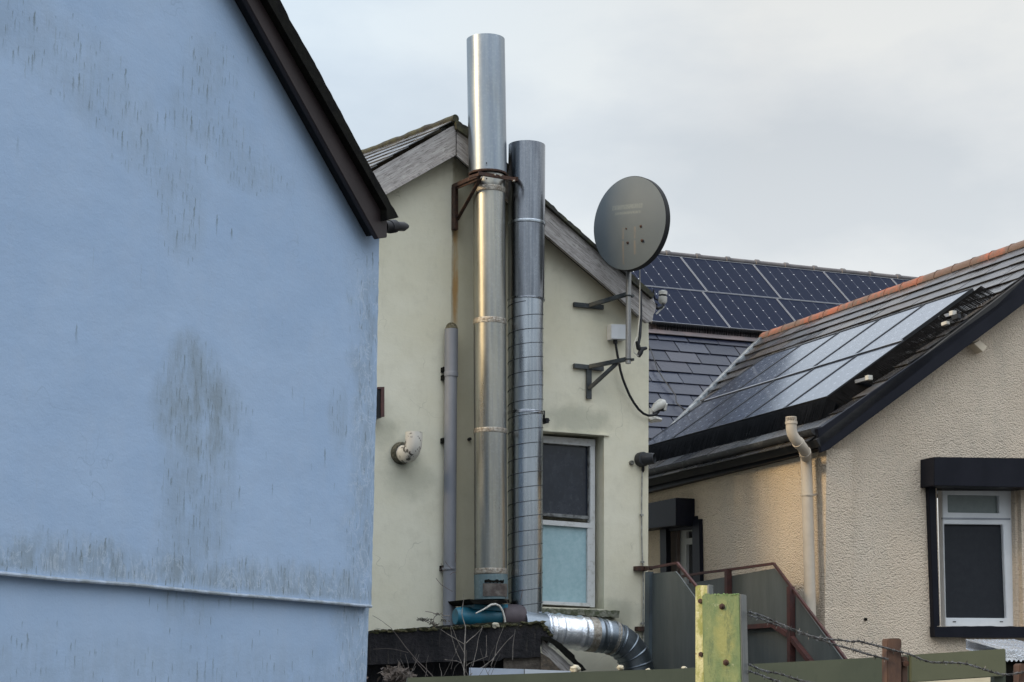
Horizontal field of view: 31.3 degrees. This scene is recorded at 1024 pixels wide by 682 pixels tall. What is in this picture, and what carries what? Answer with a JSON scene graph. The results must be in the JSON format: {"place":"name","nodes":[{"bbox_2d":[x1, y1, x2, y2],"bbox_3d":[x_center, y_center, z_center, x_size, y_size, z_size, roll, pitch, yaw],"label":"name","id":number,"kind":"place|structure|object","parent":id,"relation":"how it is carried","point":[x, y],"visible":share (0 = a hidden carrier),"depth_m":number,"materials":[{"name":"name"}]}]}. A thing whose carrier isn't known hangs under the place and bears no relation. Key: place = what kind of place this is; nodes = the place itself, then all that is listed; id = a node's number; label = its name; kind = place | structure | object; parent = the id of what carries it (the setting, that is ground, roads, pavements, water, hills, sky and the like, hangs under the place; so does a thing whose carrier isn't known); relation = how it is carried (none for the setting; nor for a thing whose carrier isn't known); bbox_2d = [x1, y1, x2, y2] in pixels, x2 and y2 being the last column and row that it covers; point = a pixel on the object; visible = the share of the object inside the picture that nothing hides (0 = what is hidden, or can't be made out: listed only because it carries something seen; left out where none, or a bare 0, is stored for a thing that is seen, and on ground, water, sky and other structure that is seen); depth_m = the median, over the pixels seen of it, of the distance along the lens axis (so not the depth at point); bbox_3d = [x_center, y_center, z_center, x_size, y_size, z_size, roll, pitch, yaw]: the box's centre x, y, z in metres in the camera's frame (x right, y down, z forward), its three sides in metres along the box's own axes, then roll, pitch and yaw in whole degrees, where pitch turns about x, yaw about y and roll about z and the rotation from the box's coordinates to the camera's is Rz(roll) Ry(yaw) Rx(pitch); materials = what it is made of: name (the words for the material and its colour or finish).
{"place":"outdoors","nodes":[
{"label":"outdoors","id":0,"kind":"place"},
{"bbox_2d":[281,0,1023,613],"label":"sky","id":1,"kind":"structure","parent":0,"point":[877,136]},
{"label":"ground","id":2,"kind":"structure","parent":0,"visible":0},
{"bbox_2d":[0,0,408,681],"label":"blue house","id":3,"kind":"structure","parent":2,"relation":"on","point":[198,214],"depth_m":10.01,"materials":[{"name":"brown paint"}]},
{"bbox_2d":[366,662,416,681],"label":"dead leaves","id":4,"kind":"object","parent":2,"relation":"on","point":[394,673],"visible":0.94,"depth_m":11.23,"materials":[{"name":"brown plant"}]},
{"bbox_2d":[374,616,458,676],"bbox_3d":[-0.594,1.891,11.327,0.546,0.376,0.057,0,-11,-1],"label":"bare shrub","id":5,"kind":"object","parent":2,"relation":"on","point":[411,653],"visible":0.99,"depth_m":11.32,"materials":[{"name":"brown plant"}]},
{"bbox_2d":[399,646,497,676],"bbox_3d":[-0.388,1.962,11.199,0.633,0.195,0.067,0,-11,-2],"label":"bare shrub","id":6,"kind":"object","parent":2,"relation":"on","point":[448,666],"visible":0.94,"depth_m":11.19,"materials":[{"name":"brown plant"}]},
{"bbox_2d":[442,597,514,675],"bbox_3d":[-0.211,1.828,11.355,0.462,0.509,0.072,1,-11,-3],"label":"bare shrub","id":7,"kind":"object","parent":2,"relation":"on","point":[477,645],"visible":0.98,"depth_m":11.34,"materials":[{"name":"brown plant"}]},
{"bbox_2d":[361,114,655,671],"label":"cream house","id":8,"kind":"structure","parent":2,"relation":"on","point":[592,448],"depth_m":15.46,"materials":[{"name":"beige paint"}]},
{"bbox_2d":[376,387,383,418],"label":"rusty beam end","id":9,"kind":"structure","parent":8,"relation":"attached to","point":[380,404],"depth_m":14.78,"materials":[{"name":"red metal"}]},
{"bbox_2d":[391,431,422,464],"bbox_3d":[-0.847,0.866,14.786,0.187,0.243,0.291,5,-12,-26],"label":"elbow vent","id":10,"kind":"object","parent":8,"relation":"attached to","point":[408,450],"visible":1,"depth_m":14.70,"materials":[{"name":"white plastic"}]},
{"bbox_2d":[439,322,457,624],"bbox_3d":[-0.508,1.343,14.927,0.125,3.056,0.129,5,-12,-24],"label":"soil pipe","id":11,"kind":"object","parent":8,"relation":"attached to","point":[449,369],"visible":0.96,"depth_m":14.95,"materials":[{"name":"plastic"}]},
{"bbox_2d":[437,555,522,602],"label":"climbing twigs","id":12,"kind":"object","parent":11,"relation":"attached to","point":[455,572],"visible":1,"depth_m":14.65,"materials":[{"name":"brown plant"}]},
{"bbox_2d":[366,620,585,681],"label":"lean to","id":13,"kind":"object","parent":8,"relation":"attached to","point":[436,645],"visible":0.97,"depth_m":13.13,"materials":[{"name":"black wood"}]},
{"bbox_2d":[417,611,449,625],"bbox_3d":[-0.579,2.047,13.455,0.258,0.119,0.075,0,-11,0],"label":"dried weed","id":14,"kind":"object","parent":13,"relation":"on","point":[430,621],"visible":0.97,"depth_m":13.45,"materials":[{"name":"brown plant"}]},
{"bbox_2d":[452,603,526,624],"bbox_3d":[-0.186,2.209,14.575,0.586,0.227,0.339,5,-12,-25],"label":"extractor fan","id":15,"kind":"object","parent":13,"relation":"on","point":[480,613],"visible":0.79,"depth_m":14.49},
{"bbox_2d":[526,611,653,669],"bbox_3d":[0.614,2.616,14.871,1.243,0.817,0.295,5,-12,-26],"label":"foil duct","id":16,"kind":"object","parent":15,"relation":"attached to","point":[625,646],"visible":0.78,"depth_m":14.84,"materials":[{"name":"metal"}]},
{"bbox_2d":[492,622,499,627],"bbox_3d":[-0.117,2.047,13.142,0.056,0.045,0.045,0,-11,0],"label":"pale stone","id":17,"kind":"object","parent":13,"relation":"on","point":[495,625],"visible":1,"depth_m":13.13,"materials":[{"name":"beige stone"}]},
{"bbox_2d":[448,33,509,605],"bbox_3d":[-0.237,-0.222,15.078,0.420,4.769,0.420,5,-12,-25],"label":"tall steel flue","id":18,"kind":"object","parent":8,"relation":"attached to","point":[486,100],"visible":0.97,"depth_m":14.99,"materials":[{"name":"stainless steel"},{"name":"galvanised steel"},{"name":"rusty iron"}]},
{"bbox_2d":[451,171,517,230],"bbox_3d":[-0.151,-1.211,15.349,0.593,0.511,0.634,4,-12,-20],"label":"flue bracket","id":19,"kind":"object","parent":8,"relation":"attached to","point":[455,187],"visible":1,"depth_m":15.32,"materials":[{"name":"metal"}]},
{"bbox_2d":[507,140,549,612],"bbox_3d":[0.226,0.346,15.290,0.324,4.054,0.642,-9,-14,40],"label":"dark spiral flue","id":20,"kind":"object","parent":8,"relation":"attached to","point":[527,419],"visible":1,"depth_m":15.07,"materials":[{"name":"metal"}]},
{"bbox_2d":[543,436,594,607],"bbox_3d":[0.325,1.531,15.563,0.854,1.449,0.075,5,-12,-25],"label":"window","id":21,"kind":"structure","parent":8,"relation":"in","point":[568,463],"depth_m":15.63,"materials":[{"name":"white paint"}]},
{"bbox_2d":[573,357,633,398],"bbox_3d":[0.813,0.324,15.732,0.543,0.335,0.231,-4,-12,21],"label":"mast bracket","id":22,"kind":"object","parent":8,"relation":"attached to","point":[599,366],"visible":1,"depth_m":15.75,"materials":[{"name":"grey metal"}]},
{"bbox_2d":[594,176,669,363],"bbox_3d":[1.070,-0.616,15.578,0.761,1.582,0.312,-10,-15,42],"label":"satellite dish","id":23,"kind":"object","parent":22,"relation":"on","point":[631,223],"visible":1,"depth_m":15.54,"materials":[{"name":"grey paint"}]},
{"bbox_2d":[573,292,633,309],"bbox_3d":[0.818,-0.349,15.866,0.546,0.107,0.231,-4,-12,20],"label":"mast bracket","id":24,"kind":"object","parent":8,"relation":"attached to","point":[596,305],"visible":1,"depth_m":15.85,"materials":[{"name":"grey metal"}]},
{"bbox_2d":[607,324,625,343],"bbox_3d":[0.917,-0.060,15.966,0.161,0.176,0.088,5,-12,-25],"label":"junction box","id":25,"kind":"object","parent":8,"relation":"attached to","point":[616,333],"visible":0.91,"depth_m":15.93,"materials":[{"name":"grey plastic"}]},
{"bbox_2d":[614,343,657,416],"bbox_3d":[1.082,0.337,15.964,0.423,0.641,0.022,5,-12,-25],"label":"black cable","id":26,"kind":"object","parent":25,"relation":"attached to","point":[629,394],"visible":0.97,"depth_m":15.91,"materials":[{"name":"plastic"}]},
{"bbox_2d":[640,469,643,641],"bbox_3d":[1.120,1.850,15.718,0.041,1.509,0.021,5,-12,-25],"label":"conduit","id":27,"kind":"object","parent":8,"relation":"attached to","point":[642,562],"visible":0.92,"depth_m":15.72,"materials":[{"name":"grey plastic"}]},
{"bbox_2d":[634,452,655,471],"bbox_3d":[1.161,1.048,15.848,0.177,0.180,0.139,-10,-15,43],"label":"round wall light","id":28,"kind":"object","parent":8,"relation":"attached to","point":[642,459],"visible":1,"depth_m":15.82,"materials":[{"name":"grey plastic"}]},
{"bbox_2d":[649,399,667,422],"bbox_3d":[1.282,0.618,16.070,0.191,0.223,0.092,4,-12,-19],"label":"floodlight","id":29,"kind":"object","parent":8,"relation":"attached to","point":[659,405],"visible":1,"depth_m":16.04,"materials":[{"name":"white plastic"}]},
{"bbox_2d":[653,289,666,314],"bbox_3d":[1.266,-0.344,16.133,0.232,0.224,0.076,5,-12,-24],"label":"roof sensor","id":30,"kind":"object","parent":8,"relation":"attached to","point":[662,299],"visible":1,"depth_m":16.14,"materials":[{"name":"white plastic"}]},
{"bbox_2d":[633,562,847,668],"bbox_3d":[1.697,2.901,14.795,0.932,2.246,3.629,5,-12,-22],"label":"outside stair","id":31,"kind":"object","parent":8,"relation":"attached to","point":[668,628],"visible":0.7,"depth_m":15.04,"materials":[{"name":"grey metal"}]},
{"bbox_2d":[469,668,570,675],"bbox_3d":[0.074,2.062,11.333,0.680,0.073,0.034,0,-11,-1],"label":"white board","id":32,"kind":"object","parent":2,"relation":"on","point":[478,671],"visible":0.28,"depth_m":11.32,"materials":[{"name":"white"}]},
{"bbox_2d":[407,655,908,681],"bbox_3d":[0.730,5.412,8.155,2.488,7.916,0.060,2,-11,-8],"label":"green rail panel","id":33,"kind":"object","parent":2,"relation":"on","point":[856,670],"visible":0.74,"depth_m":8.92,"materials":[{"name":"green paint"}]},
{"bbox_2d":[570,665,580,671],"bbox_3d":[0.306,1.596,8.896,0.052,0.042,0.050,10,-15,-41],"label":"pale stone","id":34,"kind":"object","parent":33,"relation":"attached to","point":[575,668],"visible":0.89,"depth_m":8.88,"materials":[{"name":"beige stone"}]},
{"bbox_2d":[616,665,623,670],"bbox_3d":[0.529,1.597,8.929,0.038,0.030,0.034,0,-11,0],"label":"pale stone","id":35,"kind":"object","parent":33,"relation":"attached to","point":[620,667],"visible":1,"depth_m":8.92,"materials":[{"name":"beige stone"}]},
{"bbox_2d":[695,584,748,681],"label":"mossy post","id":36,"kind":"object","parent":2,"relation":"on","point":[721,646],"visible":1,"depth_m":5.91,"materials":[{"name":"mossy green wood"},{"name":"rusty steel"}]},
{"bbox_2d":[748,669,780,681],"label":"barbed wire","id":37,"kind":"object","parent":36,"relation":"attached to","point":[764,676],"visible":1,"depth_m":5.90,"materials":[{"name":"metal"}]},
{"bbox_2d":[747,662,810,681],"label":"barbed wire","id":38,"kind":"object","parent":36,"relation":"attached to","point":[773,672],"visible":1,"depth_m":5.91,"materials":[{"name":"metal"}]},
{"bbox_2d":[648,240,1023,658],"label":"pebble dashed house","id":39,"kind":"structure","parent":2,"relation":"on","point":[900,449],"depth_m":15.67,"materials":[{"name":"beige paint"}]},
{"bbox_2d":[649,346,685,409],"bbox_3d":[1.706,0.402,20.369,0.163,0.870,0.851,6,-13,-29],"label":"roof cable","id":40,"kind":"object","parent":39,"relation":"on","point":[665,381],"visible":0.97,"depth_m":20.29,"materials":[{"name":"grey plastic"}]},
{"bbox_2d":[631,255,706,291],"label":"solar panel","id":41,"kind":"object","parent":39,"relation":"attached to","point":[668,271],"visible":0.5,"depth_m":22.29,"materials":[{"name":"glass"}]},
{"bbox_2d":[671,530,692,583],"bbox_3d":[1.625,2.254,17.427,0.090,1.186,0.618,5,-12,-22],"label":"door","id":42,"kind":"structure","parent":39,"relation":"in","point":[681,541],"depth_m":17.45,"materials":[{"name":"white plastic"}]},
{"bbox_2d":[646,286,729,329],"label":"solar panel","id":43,"kind":"object","parent":39,"relation":"attached to","point":[695,309],"visible":0.73,"depth_m":21.70,"materials":[{"name":"glass"}]},
{"bbox_2d":[648,391,736,446],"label":"solar panel","id":44,"kind":"object","parent":39,"relation":"attached to","point":[668,433],"visible":0.8,"depth_m":18.58,"materials":[{"name":"grey glass"}]},
{"bbox_2d":[704,339,902,400],"bbox_3d":[2.691,0.305,17.431,0.020,0.016,3.560,5,-12,-22],"label":"panel rail","id":45,"kind":"object","parent":44,"relation":"on","point":[807,368],"visible":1,"depth_m":17.18,"materials":[{"name":"metal"}]},
{"bbox_2d":[648,322,760,337],"bbox_3d":[1.949,-0.130,21.372,2.854,0.117,0.065,5,-12,-22],"label":"bird mesh","id":46,"kind":"object","parent":39,"relation":"on","point":[755,333],"visible":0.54,"depth_m":21.49,"materials":[{"name":"black metal"}]},
{"bbox_2d":[670,380,773,439],"bbox_3d":[2.072,0.692,17.922,0.859,0.559,0.706,3,-11,-15],"label":"solar panel","id":47,"kind":"object","parent":39,"relation":"attached to","point":[719,411],"visible":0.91,"depth_m":17.94,"materials":[{"name":"grey glass"}]},
{"bbox_2d":[681,257,780,298],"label":"solar panel","id":48,"kind":"object","parent":39,"relation":"attached to","point":[726,277],"visible":1,"depth_m":22.69,"materials":[{"name":"glass"}]},
{"bbox_2d":[648,398,836,461],"bbox_3d":[1.986,0.914,17.041,0.170,0.253,3.715,5,-12,-23],"label":"bird mesh","id":49,"kind":"object","parent":39,"relation":"attached to","point":[806,413],"visible":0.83,"depth_m":16.68,"materials":[{"name":"black metal"}]},
{"bbox_2d":[703,291,793,332],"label":"solar panel","id":50,"kind":"object","parent":39,"relation":"attached to","point":[752,314],"visible":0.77,"depth_m":22.10,"materials":[{"name":"glass"}]},
{"bbox_2d":[701,344,800,402],"bbox_3d":[2.484,0.354,18.957,0.859,0.559,0.706,3,-11,-15],"label":"solar panel","id":51,"kind":"object","parent":39,"relation":"attached to","point":[750,373],"visible":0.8,"depth_m":18.99,"materials":[{"name":"black glass"}]},
{"bbox_2d":[705,367,814,430],"bbox_3d":[2.349,0.565,17.270,0.859,0.559,0.706,3,-11,-15],"label":"solar panel","id":52,"kind":"object","parent":39,"relation":"attached to","point":[753,403],"visible":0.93,"depth_m":17.28,"materials":[{"name":"grey glass"}]},
{"bbox_2d":[739,332,837,388],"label":"solar panel","id":53,"kind":"object","parent":39,"relation":"attached to","point":[787,361],"visible":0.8,"depth_m":18.33,"materials":[{"name":"black glass"}]},
{"bbox_2d":[743,354,857,420],"bbox_3d":[2.625,0.438,16.617,0.859,0.559,0.706,3,-11,-15],"label":"solar panel","id":54,"kind":"object","parent":39,"relation":"attached to","point":[781,400],"visible":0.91,"depth_m":16.63,"materials":[{"name":"black glass"}]},
{"bbox_2d":[753,264,848,303],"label":"solar panel","id":55,"kind":"object","parent":39,"relation":"attached to","point":[801,284],"visible":0.89,"depth_m":23.08,"materials":[{"name":"glass"}]},
{"bbox_2d":[785,416,817,615],"bbox_3d":[2.362,2.403,14.628,0.163,3.578,0.567,-4,-12,19],"label":"beige vent pipe","id":56,"kind":"object","parent":39,"relation":"attached to","point":[799,444],"visible":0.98,"depth_m":14.89,"materials":[{"name":"beige plastic"}]},
{"bbox_2d":[777,298,839,320],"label":"solar panel","id":57,"kind":"object","parent":39,"relation":"attached to","point":[796,310],"visible":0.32,"depth_m":22.57,"materials":[{"name":"glass"}]},
{"bbox_2d":[775,318,879,377],"bbox_3d":[3.038,0.101,17.652,0.859,0.559,0.706,3,-11,-15],"label":"solar panel","id":58,"kind":"object","parent":39,"relation":"attached to","point":[814,357],"visible":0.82,"depth_m":17.68,"materials":[{"name":"black glass"}]},
{"bbox_2d":[784,340,903,408],"bbox_3d":[2.902,0.312,15.965,0.859,0.559,0.706,3,-11,-15],"label":"solar panel","id":59,"kind":"object","parent":39,"relation":"attached to","point":[841,376],"visible":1,"depth_m":15.95,"materials":[{"name":"black glass"}]},
{"bbox_2d":[824,271,896,301],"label":"solar panel","id":60,"kind":"object","parent":39,"relation":"attached to","point":[851,287],"visible":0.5,"depth_m":23.55,"materials":[{"name":"glass"}]},
{"bbox_2d":[855,375,872,383],"bbox_3d":[2.964,0.326,15.423,0.058,0.040,0.240,5,-12,-22],"label":"panel rail end","id":61,"kind":"object","parent":39,"relation":"attached to","point":[866,378],"visible":1,"depth_m":15.39,"materials":[{"name":"metal"}]},
{"bbox_2d":[813,304,923,366],"bbox_3d":[3.314,-0.026,17.000,0.859,0.559,0.706,3,-11,-15],"label":"solar panel","id":62,"kind":"object","parent":39,"relation":"attached to","point":[867,336],"visible":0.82,"depth_m":17.02,"materials":[{"name":"black glass"}]},
{"bbox_2d":[891,278,909,284],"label":"solar panel","id":63,"kind":"object","parent":39,"relation":"attached to","point":[898,281],"visible":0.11,"depth_m":23.95,"materials":[{"name":"glass"}]},
{"bbox_2d":[819,286,996,418],"bbox_3d":[3.415,0.123,15.696,1.676,1.337,0.142,3,-11,-15],"label":"bird mesh","id":64,"kind":"object","parent":39,"relation":"attached to","point":[873,370],"visible":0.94,"depth_m":15.71,"materials":[{"name":"black metal"}]},
{"bbox_2d":[857,288,973,352],"bbox_3d":[3.591,-0.153,16.348,0.859,0.559,0.706,3,-11,-15],"label":"solar panel","id":65,"kind":"object","parent":39,"relation":"attached to","point":[914,322],"visible":0.93,"depth_m":16.30,"materials":[{"name":"black glass"}]},
{"bbox_2d":[938,310,960,325],"bbox_3d":[3.775,-0.182,15.827,0.159,0.137,0.322,0,-11,0],"label":"panel rail end","id":66,"kind":"object","parent":39,"relation":"attached to","point":[954,315],"visible":1,"depth_m":15.72,"materials":[{"name":"metal"}]},
{"bbox_2d":[938,491,1012,625],"bbox_3d":[3.986,1.859,15.676,0.749,1.178,0.075,5,-12,-22],"label":"window","id":67,"kind":"structure","parent":39,"relation":"in","point":[975,527],"depth_m":15.66,"materials":[{"name":"white plastic"}]},
{"bbox_2d":[882,638,908,681],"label":"brown post","id":68,"kind":"object","parent":2,"relation":"on","point":[895,667],"visible":0.98,"depth_m":6.00,"materials":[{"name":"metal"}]},
{"bbox_2d":[748,614,888,661],"bbox_3d":[0.999,0.969,5.957,0.476,0.152,0.024,2,-11,-10],"label":"barbed wire","id":69,"kind":"object","parent":68,"relation":"attached to","point":[834,644],"visible":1,"depth_m":5.96,"materials":[{"name":"metal"}]},
{"bbox_2d":[747,610,1023,676],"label":"barbed wire","id":70,"kind":"object","parent":68,"relation":"attached to","point":[908,653],"visible":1,"depth_m":5.99,"materials":[{"name":"metal"}]},
{"bbox_2d":[908,649,1005,681],"bbox_3d":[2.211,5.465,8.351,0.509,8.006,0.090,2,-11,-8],"label":"green rail panel","id":71,"kind":"object","parent":2,"relation":"on","point":[922,671],"visible":0.8,"depth_m":9.05,"materials":[{"name":"green paint"}]},
{"bbox_2d":[924,677,989,681],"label":"pale yellow board","id":72,"kind":"object","parent":2,"relation":"on","point":[986,679],"depth_m":10.03,"materials":[{"name":"beige wood"}]},
{"bbox_2d":[966,639,1023,681],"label":"shed","id":73,"kind":"structure","parent":2,"relation":"on","point":[1014,649],"depth_m":11.19,"materials":[{"name":"metal"}]},
{"bbox_2d":[1013,663,1023,681],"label":"brown post","id":74,"kind":"object","parent":2,"relation":"on","point":[1018,668],"visible":1,"depth_m":6.07,"materials":[{"name":"brown wood"}]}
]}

